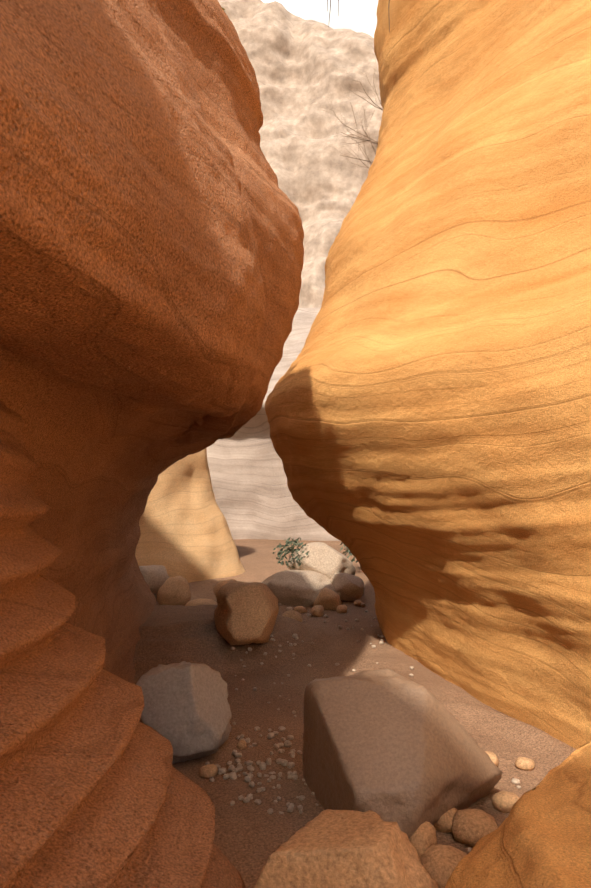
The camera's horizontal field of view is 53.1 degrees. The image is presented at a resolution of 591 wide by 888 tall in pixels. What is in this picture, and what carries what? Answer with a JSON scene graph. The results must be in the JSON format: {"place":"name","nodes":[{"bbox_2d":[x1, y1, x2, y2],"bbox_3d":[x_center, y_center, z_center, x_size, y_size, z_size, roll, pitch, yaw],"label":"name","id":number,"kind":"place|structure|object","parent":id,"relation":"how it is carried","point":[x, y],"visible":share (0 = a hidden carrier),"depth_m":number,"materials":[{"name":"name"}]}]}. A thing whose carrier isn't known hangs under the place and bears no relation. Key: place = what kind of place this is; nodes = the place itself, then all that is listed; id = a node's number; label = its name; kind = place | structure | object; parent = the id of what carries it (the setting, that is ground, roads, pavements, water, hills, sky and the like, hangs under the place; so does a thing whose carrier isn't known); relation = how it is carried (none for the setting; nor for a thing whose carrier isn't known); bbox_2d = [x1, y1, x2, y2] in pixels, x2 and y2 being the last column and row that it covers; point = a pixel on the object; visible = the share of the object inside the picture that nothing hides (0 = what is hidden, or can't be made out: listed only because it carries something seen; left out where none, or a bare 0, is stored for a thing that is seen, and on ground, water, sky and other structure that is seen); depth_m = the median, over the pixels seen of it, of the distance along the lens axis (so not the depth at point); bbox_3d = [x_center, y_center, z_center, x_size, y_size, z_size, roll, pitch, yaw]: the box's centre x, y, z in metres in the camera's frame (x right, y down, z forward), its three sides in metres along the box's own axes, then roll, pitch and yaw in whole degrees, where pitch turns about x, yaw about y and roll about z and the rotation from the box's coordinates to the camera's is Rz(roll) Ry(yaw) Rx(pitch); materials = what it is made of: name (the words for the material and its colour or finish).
{"place":"outdoors","nodes":[
{"label":"outdoors","id":0,"kind":"place"},
{"bbox_2d":[0,399,245,887],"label":"rock ledges","id":1,"kind":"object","parent":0,"point":[97,790],"depth_m":1.82,"materials":[{"name":"brown stone"}]},
{"bbox_2d":[218,0,382,307],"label":"cliff","id":2,"kind":"structure","parent":0,"point":[293,59],"depth_m":72.94,"materials":[{"name":"beige stone"}]},
{"bbox_2d":[261,0,377,37],"bbox_3d":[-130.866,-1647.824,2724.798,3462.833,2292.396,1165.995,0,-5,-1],"label":"sky","id":3,"kind":"structure","parent":0,"point":[357,15],"depth_m":2189.94,"materials":[{"name":"white"}]},
{"bbox_2d":[133,539,575,887],"bbox_3d":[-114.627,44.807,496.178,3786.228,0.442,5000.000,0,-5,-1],"label":"ground floor","id":4,"kind":"structure","parent":0,"point":[251,836],"depth_m":4.67,"materials":[{"name":"brown sand"}]},
{"bbox_2d":[0,0,303,683],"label":"wall","id":5,"kind":"structure","parent":4,"relation":"on","point":[104,459],"depth_m":3.60,"materials":[{"name":"brown stone"}]},
{"bbox_2d":[0,0,265,444],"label":"rock overhang","id":6,"kind":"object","parent":5,"relation":"attached to","point":[129,262],"depth_m":1.76,"materials":[{"name":"brown stone"}]},
{"bbox_2d":[139,565,169,592],"bbox_3d":[-2.128,2.024,8.855,0.490,0.400,0.433,3,-6,-28],"label":"boulder","id":7,"kind":"object","parent":4,"relation":"on","point":[156,577],"visible":0.65,"depth_m":8.69,"materials":[{"name":"stone"}]},
{"bbox_2d":[157,576,190,605],"bbox_3d":[-1.709,2.095,8.364,0.490,0.438,0.428,0,-5,-1],"label":"boulder","id":8,"kind":"object","parent":4,"relation":"on","point":[173,591],"visible":0.9,"depth_m":8.22,"materials":[{"name":"brown stone"}]},
{"bbox_2d":[136,661,231,763],"bbox_3d":[-0.704,1.653,3.624,0.623,0.633,0.486,0,-5,-1],"label":"round boulder","id":9,"kind":"object","parent":4,"relation":"on","point":[186,712],"visible":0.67,"depth_m":3.49,"materials":[{"name":"grey stone"}]},
{"bbox_2d":[135,448,244,582],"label":"wall","id":10,"kind":"structure","parent":4,"relation":"on","point":[185,531],"depth_m":9.86,"materials":[{"name":"beige stone"}]},
{"bbox_2d":[185,598,216,605],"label":"boulder","id":11,"kind":"object","parent":4,"relation":"on","point":[199,601],"visible":0.27,"depth_m":7.58,"materials":[{"name":"brown stone"}]},
{"bbox_2d":[213,579,235,595],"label":"boulder","id":12,"kind":"object","parent":4,"relation":"on","point":[218,586],"visible":0.17,"depth_m":8.27,"materials":[{"name":"brown stone"}]},
{"bbox_2d":[214,581,278,644],"bbox_3d":[-0.431,1.607,5.620,0.592,0.584,0.585,2,-5,-24],"label":"angular boulder","id":13,"kind":"object","parent":4,"relation":"on","point":[245,613],"visible":1,"depth_m":5.44,"materials":[{"name":"brown stone"}]},
{"bbox_2d":[206,308,339,540],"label":"pale wall","id":14,"kind":"structure","parent":4,"relation":"on","point":[253,497],"depth_m":16.72,"materials":[{"name":"beige stone"}]},
{"bbox_2d":[273,537,308,568],"bbox_3d":[-0.039,1.686,9.084,0.634,0.515,0.608,0,-5,-1],"label":"green bush","id":15,"kind":"object","parent":4,"relation":"on","point":[286,551],"visible":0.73,"depth_m":8.99,"materials":[{"name":"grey plant"}]},
{"bbox_2d":[261,570,339,607],"bbox_3d":[0.107,2.183,8.930,1.291,0.592,1.464,2,-5,-23],"label":"flat boulder","id":16,"kind":"object","parent":4,"relation":"on","point":[303,588],"visible":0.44,"depth_m":8.41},
{"bbox_2d":[288,542,355,578],"bbox_3d":[0.476,1.860,9.167,0.955,0.675,0.814,5,-7,-43],"label":"boulder","id":17,"kind":"object","parent":16,"relation":"on","point":[325,559],"visible":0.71,"depth_m":8.89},
{"bbox_2d":[312,588,341,609],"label":"rock","id":18,"kind":"object","parent":4,"relation":"on","point":[327,599],"visible":0.9,"depth_m":8.08,"materials":[{"name":"brown stone"}]},
{"bbox_2d":[254,809,438,887],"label":"boulder","id":19,"kind":"object","parent":4,"relation":"on","point":[328,848],"visible":1,"depth_m":1.85,"materials":[{"name":"brown stone"}]},
{"bbox_2d":[330,573,364,600],"bbox_3d":[0.750,2.091,8.665,0.531,0.428,0.554,0,-5,-1],"label":"boulder","id":20,"kind":"object","parent":4,"relation":"on","point":[349,587],"visible":0.83,"depth_m":8.47,"materials":[{"name":"brown stone"}]},
{"bbox_2d":[340,542,357,561],"bbox_3d":[1.174,1.836,10.389,0.792,0.545,0.761,4,-7,-41],"label":"green bush","id":21,"kind":"object","parent":4,"relation":"on","point":[350,553],"visible":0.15,"depth_m":10.39,"materials":[{"name":"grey plant"}]},
{"bbox_2d":[205,603,520,852],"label":"pebbles","id":22,"kind":"object","parent":4,"relation":"on","point":[232,775],"visible":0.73,"depth_m":3.40,"materials":[{"name":"stone"}]},
{"bbox_2d":[199,600,534,887],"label":"stones","id":23,"kind":"object","parent":4,"relation":"on","point":[469,827],"visible":0.52,"depth_m":2.64,"materials":[{"name":"brown stone"}]},
{"bbox_2d":[303,668,502,837],"bbox_3d":[0.579,1.648,3.065,0.952,0.815,0.898,2,-5,-22],"label":"boulder","id":24,"kind":"object","parent":4,"relation":"on","point":[408,756],"visible":0.75,"depth_m":2.86,"materials":[{"name":"brown stone"}]},
{"bbox_2d":[265,0,590,749],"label":"wall","id":25,"kind":"structure","parent":4,"relation":"on","point":[428,406],"depth_m":4.61,"materials":[{"name":"orange stone"}]},
{"bbox_2d":[316,61,382,170],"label":"dry shrub twigs","id":26,"kind":"object","parent":25,"relation":"on","point":[371,142],"visible":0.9,"depth_m":7.54,"materials":[{"name":"brown plant"}]},
{"bbox_2d":[327,0,389,31],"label":"hanging roots","id":27,"kind":"object","parent":25,"relation":"hanging from","point":[338,11],"visible":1,"depth_m":6.37,"materials":[{"name":"brown"}]},
{"bbox_2d":[445,741,590,887],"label":"boulder","id":28,"kind":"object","parent":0,"point":[540,837],"depth_m":1.85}
]}

